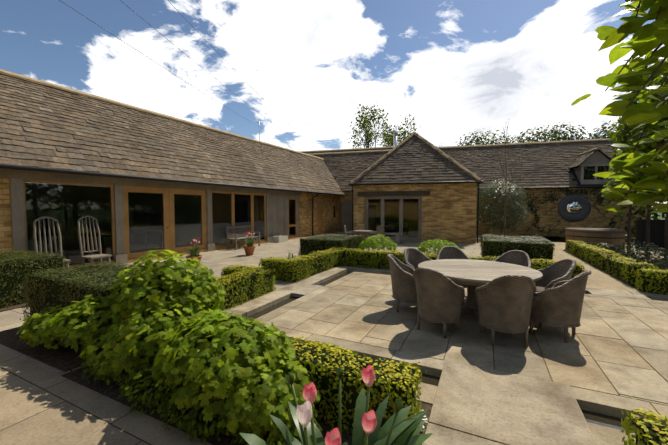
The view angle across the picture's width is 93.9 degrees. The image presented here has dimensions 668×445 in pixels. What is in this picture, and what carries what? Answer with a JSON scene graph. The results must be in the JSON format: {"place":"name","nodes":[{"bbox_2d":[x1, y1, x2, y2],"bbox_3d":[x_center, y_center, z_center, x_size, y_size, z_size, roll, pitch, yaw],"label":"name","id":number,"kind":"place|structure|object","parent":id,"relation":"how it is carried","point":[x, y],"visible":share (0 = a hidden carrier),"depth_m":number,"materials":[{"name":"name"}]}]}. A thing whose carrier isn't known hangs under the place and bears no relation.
{"place":"outdoors","nodes":[
{"label":"outdoors","id":0,"kind":"place"},
{"bbox_2d":[0,232,481,444],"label":"terrace paving","id":1,"kind":"structure","parent":0,"point":[41,403],"depth_m":2.77,"materials":[{"name":"beige stone"}]},
{"bbox_2d":[33,216,70,269],"bbox_3d":[-7.144,0.611,7.894,0.630,1.539,0.560,1,3,30],"label":"chair","id":2,"kind":"object","parent":1,"relation":"on","point":[50,243],"visible":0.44,"depth_m":7.97,"materials":[{"name":"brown wood"}]},
{"bbox_2d":[77,215,111,267],"bbox_3d":[-6.694,0.573,8.722,0.630,1.539,0.560,1,3,23],"label":"chair","id":3,"kind":"object","parent":1,"relation":"on","point":[100,255],"visible":0.79,"depth_m":8.74,"materials":[{"name":"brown wood"}]},
{"bbox_2d":[0,163,345,268],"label":"facade","id":4,"kind":"structure","parent":1,"relation":"on","point":[119,207],"depth_m":12.23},
{"bbox_2d":[28,222,200,253],"bbox_3d":[-8.333,0.133,13.299,4.250,2.000,8.701,1,3,28],"label":"interior furniture","id":5,"kind":"object","parent":4,"relation":"in","point":[103,235],"depth_m":12.75,"materials":[{"name":"black"}]},
{"bbox_2d":[0,69,344,193],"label":"wing roof","id":6,"kind":"structure","parent":4,"relation":"on","point":[46,124],"depth_m":10.95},
{"bbox_2d":[59,0,320,150],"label":"overhead wires","id":7,"kind":"object","parent":6,"relation":"attached to","point":[195,62],"visible":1,"depth_m":7.03,"materials":[{"name":"black metal"}]},
{"bbox_2d":[184,238,203,265],"bbox_3d":[-4.112,0.885,9.178,0.598,0.873,0.517,1,3,26],"label":"tulip pot","id":8,"kind":"object","parent":1,"relation":"on","point":[192,252],"visible":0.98,"depth_m":9.13,"materials":[{"name":"ceramic"}]},
{"bbox_2d":[226,225,260,249],"bbox_3d":[-4.018,0.637,13.884,0.640,0.940,1.490,1,3,28],"label":"garden bench","id":9,"kind":"object","parent":1,"relation":"on","point":[236,238],"visible":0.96,"depth_m":13.83,"materials":[{"name":"grey wood"}]},
{"bbox_2d":[243,231,255,255],"bbox_3d":[-3.115,0.765,11.553,0.500,0.897,0.573,0,3,-6],"label":"tulip pot","id":10,"kind":"object","parent":1,"relation":"on","point":[249,247],"visible":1,"depth_m":11.49,"materials":[{"name":"ceramic"}]},
{"bbox_2d":[273,235,287,242],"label":"stone block","id":11,"kind":"structure","parent":1,"relation":"on","point":[280,238],"depth_m":16.00,"materials":[{"name":"beige stone"}]},
{"bbox_2d":[239,365,431,444],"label":"tulip pot","id":12,"kind":"object","parent":1,"relation":"on","point":[398,427],"visible":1,"depth_m":1.32,"materials":[{"name":"green plant"}]},
{"bbox_2d":[344,225,357,235],"bbox_3d":[0.787,0.604,14.614,0.640,0.940,0.610,0,3,6],"label":"porch bench","id":13,"kind":"object","parent":1,"relation":"on","point":[345,232],"visible":0.42,"depth_m":14.35,"materials":[{"name":"grey wood"}]},
{"bbox_2d":[352,230,372,243],"bbox_3d":[1.342,0.728,14.531,0.800,0.700,0.700,1,3,26],"label":"porch side table","id":14,"kind":"object","parent":1,"relation":"on","point":[358,231],"visible":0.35,"depth_m":14.61,"materials":[{"name":"grey wood"}]},
{"bbox_2d":[374,232,401,243],"bbox_3d":[2.675,0.777,15.668,1.450,0.500,0.450,1,3,16],"label":"stone seat","id":15,"kind":"object","parent":1,"relation":"on","point":[397,238],"visible":0.67,"depth_m":15.36,"materials":[{"name":"grey stone"}]},
{"bbox_2d":[340,181,646,242],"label":"stone wall","id":16,"kind":"structure","parent":1,"relation":"on","point":[423,211],"depth_m":17.04,"materials":[{"name":"brown stone"}]},
{"bbox_2d":[309,132,627,190],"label":"wing roof","id":17,"kind":"structure","parent":16,"relation":"on","point":[414,157],"depth_m":20.44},
{"bbox_2d":[506,188,607,235],"bbox_3d":[13.415,-0.644,19.283,6.263,3.020,0.154,1,3,16],"label":"climbing plant","id":18,"kind":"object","parent":16,"relation":"attached to","point":[600,198],"depth_m":19.18,"materials":[{"name":"green plant"}]},
{"bbox_2d":[558,194,590,221],"bbox_3d":[14.602,-0.875,18.964,1.720,1.720,0.100,1,3,16],"label":"round wall ornament","id":19,"kind":"object","parent":16,"relation":"attached to","point":[576,212],"visible":0.96,"depth_m":18.94,"materials":[{"name":"grey metal"}]},
{"bbox_2d":[569,147,611,183],"bbox_3d":[15.906,-3.326,19.575,2.050,2.343,2.349,1,3,16],"label":"dormer","id":20,"kind":"object","parent":16,"relation":"on","point":[596,158],"visible":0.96,"depth_m":18.69,"materials":[{"name":"grey wood"}]},
{"bbox_2d":[0,0,666,208],"label":"sky","id":21,"kind":"structure","parent":0,"point":[458,68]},
{"bbox_2d":[0,235,667,444],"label":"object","id":22,"kind":"structure","parent":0,"point":[63,358],"depth_m":3.59,"materials":[{"name":"soil"}]},
{"bbox_2d":[17,249,320,441],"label":"currant shrubs","id":23,"kind":"object","parent":22,"relation":"on","point":[215,353],"visible":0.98,"depth_m":2.85,"materials":[{"name":"green plant"}]},
{"bbox_2d":[81,350,321,444],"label":"sage subshrub","id":24,"kind":"object","parent":22,"relation":"on","point":[129,391],"visible":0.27,"depth_m":2.56,"materials":[{"name":"green plant"}]},
{"bbox_2d":[0,233,554,345],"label":"clipped hedges","id":25,"kind":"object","parent":22,"relation":"on","point":[26,284],"depth_m":5.43,"materials":[{"name":"green plant"}]},
{"bbox_2d":[0,235,667,444],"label":"hedges","id":26,"kind":"object","parent":22,"relation":"on","point":[56,292],"visible":0.38,"depth_m":5.47,"materials":[{"name":"green plant"}]},
{"bbox_2d":[283,251,399,258],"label":"flowers","id":27,"kind":"object","parent":22,"relation":"on","point":[292,256],"visible":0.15,"depth_m":9.32,"materials":[{"name":"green plant"}]},
{"bbox_2d":[394,410,427,444],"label":"white flowers","id":28,"kind":"object","parent":22,"relation":"on","point":[423,427],"visible":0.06,"depth_m":2.44,"materials":[{"name":"white plant"}]},
{"bbox_2d":[203,239,667,444],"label":"box hedges","id":29,"kind":"object","parent":22,"relation":"on","point":[629,429],"visible":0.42,"depth_m":2.77,"materials":[{"name":"green plant"}]},
{"bbox_2d":[223,266,667,444],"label":"stone edging","id":30,"kind":"object","parent":22,"relation":"on","point":[603,435],"visible":0.25,"depth_m":6.13,"materials":[{"name":"beige stone"}]},
{"bbox_2d":[476,179,528,234],"bbox_3d":[9.495,-0.754,17.782,2.893,3.370,2.419,1,3,26],"label":"shrub","id":31,"kind":"object","parent":22,"relation":"on","point":[490,210],"visible":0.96,"depth_m":17.34,"materials":[{"name":"green plant"}]},
{"bbox_2d":[486,123,530,234],"bbox_3d":[9.150,-2.341,16.587,2.024,6.647,2.385,3,4,45],"label":"bare young tree","id":32,"kind":"object","parent":22,"relation":"on","point":[506,185],"visible":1,"depth_m":16.66,"materials":[{"name":"brown plant"}]},
{"bbox_2d":[422,360,596,444],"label":"bridge slab","id":33,"kind":"structure","parent":22,"relation":"on","point":[474,405],"depth_m":2.64,"materials":[{"name":"beige stone"}]},
{"bbox_2d":[358,234,667,270],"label":"border shrubs","id":34,"kind":"object","parent":22,"relation":"on","point":[424,249],"visible":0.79,"depth_m":10.05,"materials":[{"name":"green plant"}]},
{"bbox_2d":[565,228,626,252],"bbox_3d":[10.528,0.722,12.538,1.979,0.894,2.673,1,3,26],"label":"cedar hot tub","id":35,"kind":"object","parent":22,"relation":"on","point":[594,236],"visible":0.62,"depth_m":12.09,"materials":[{"name":"brown wood"}]},
{"bbox_2d":[601,57,667,262],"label":"pleached limes","id":36,"kind":"object","parent":22,"relation":"on","point":[627,136],"visible":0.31,"depth_m":11.02,"materials":[{"name":"green plant"}]},
{"bbox_2d":[635,219,664,247],"bbox_3d":[20.059,0.576,11.814,14.094,1.250,0.130,1,3,16],"label":"stained fence","id":37,"kind":"object","parent":22,"relation":"on","point":[657,230],"visible":0.56,"depth_m":13.55,"materials":[{"name":"black wood"}]},
{"bbox_2d":[298,131,397,227],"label":"roof ridge","id":38,"kind":"structure","parent":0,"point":[395,133],"depth_m":29.73,"materials":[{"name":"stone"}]},
{"bbox_2d":[366,226,383,246],"bbox_3d":[1.909,0.611,14.460,0.640,0.940,0.610,2,3,41],"label":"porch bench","id":39,"kind":"object","parent":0,"point":[380,229],"visible":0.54,"depth_m":14.29,"materials":[{"name":"grey wood"}]},
{"bbox_2d":[240,271,635,433],"bbox_3d":[2.591,1.678,5.141,7.360,0.175,5.110,1,3,26],"label":"water channel","id":40,"kind":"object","parent":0,"point":[603,420],"depth_m":3.25,"materials":[{"name":"brown liquid"}]},
{"bbox_2d":[377,209,665,242],"bbox_3d":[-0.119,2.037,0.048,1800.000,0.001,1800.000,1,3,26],"label":"ground","id":41,"kind":"structure","parent":0,"point":[553,238],"depth_m":22.59,"materials":[{"name":"grey stone"}]},
{"bbox_2d":[347,102,420,148],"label":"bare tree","id":42,"kind":"object","parent":41,"relation":"on","point":[366,123],"visible":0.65,"depth_m":61.86,"materials":[{"name":"green plant"}]},
{"bbox_2d":[251,272,667,424],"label":"patio slabs","id":43,"kind":"structure","parent":41,"relation":"on","point":[610,358],"depth_m":4.11,"materials":[{"name":"stone"}]},
{"bbox_2d":[387,254,416,311],"bbox_3d":[1.276,1.024,5.373,0.680,0.941,0.683,-2,3,-33],"label":"wicker chair","id":44,"kind":"object","parent":43,"relation":"on","point":[403,285],"visible":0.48,"depth_m":5.16,"materials":[{"name":"grey wicker"}]},
{"bbox_2d":[403,247,431,269],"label":"wicker chair","id":45,"kind":"object","parent":43,"relation":"on","point":[414,258],"visible":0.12,"depth_m":6.33,"materials":[{"name":"wicker"}]},
{"bbox_2d":[413,267,464,337],"bbox_3d":[1.468,1.067,4.425,0.683,0.941,0.680,0,3,0],"label":"wicker chair","id":46,"kind":"object","parent":43,"relation":"on","point":[440,297],"visible":1,"depth_m":4.18,"materials":[{"name":"grey wicker"}]},
{"bbox_2d":[436,246,470,295],"bbox_3d":[2.433,0.982,6.314,0.683,0.941,0.680,-3,4,-44],"label":"wicker chair","id":47,"kind":"object","parent":43,"relation":"on","point":[449,252],"visible":0.19,"depth_m":6.54,"materials":[{"name":"wicker"}]},
{"bbox_2d":[418,259,542,318],"bbox_3d":[2.342,1.128,5.176,1.840,0.750,1.840,1,3,26],"label":"dining table","id":48,"kind":"object","parent":43,"relation":"on","point":[472,274],"visible":0.65,"depth_m":5.07,"materials":[{"name":"grey wood"}]},
{"bbox_2d":[475,275,536,346],"bbox_3d":[2.234,1.083,4.085,0.683,0.941,0.680,-2,3,-39],"label":"wicker chair","id":49,"kind":"object","parent":43,"relation":"on","point":[504,303],"visible":1,"depth_m":3.85,"materials":[{"name":"grey wicker"}]},
{"bbox_2d":[494,250,530,267],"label":"wicker chair","id":50,"kind":"object","parent":43,"relation":"on","point":[519,257],"visible":0.1,"depth_m":5.94,"materials":[{"name":"wicker"}]},
{"bbox_2d":[533,258,575,296],"bbox_3d":[3.409,1.042,4.981,0.680,0.941,0.683,-2,3,-35],"label":"wicker chair","id":51,"kind":"object","parent":43,"relation":"on","point":[558,271],"visible":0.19,"depth_m":5.05,"materials":[{"name":"wicker"}]},
{"bbox_2d":[529,270,591,342],"bbox_3d":[3.046,1.074,4.275,0.680,0.941,0.683,0,3,2],"label":"wicker chair","id":52,"kind":"object","parent":43,"relation":"on","point":[559,304],"visible":0.88,"depth_m":4.03,"materials":[{"name":"grey wicker"}]},
{"bbox_2d":[456,129,531,145],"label":"tree","id":53,"kind":"object","parent":41,"relation":"on","point":[483,140],"visible":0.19,"depth_m":49.87,"materials":[{"name":"green plant"}]},
{"bbox_2d":[509,122,590,142],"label":"tree","id":54,"kind":"object","parent":41,"relation":"on","point":[552,135],"visible":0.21,"depth_m":49.38,"materials":[{"name":"green plant"}]},
{"bbox_2d":[584,119,625,138],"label":"tree","id":55,"kind":"object","parent":41,"relation":"on","point":[598,136],"visible":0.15,"depth_m":46.31,"materials":[{"name":"green plant"}]},
{"bbox_2d":[604,139,666,239],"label":"shrubbery","id":56,"kind":"object","parent":41,"relation":"on","point":[641,213],"visible":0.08,"depth_m":16.61,"materials":[{"name":"green plant"}]},
{"bbox_2d":[571,0,667,213],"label":"tree","id":57,"kind":"object","parent":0,"point":[646,39],"visible":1,"depth_m":1.70,"materials":[{"name":"green plant"}]}
]}

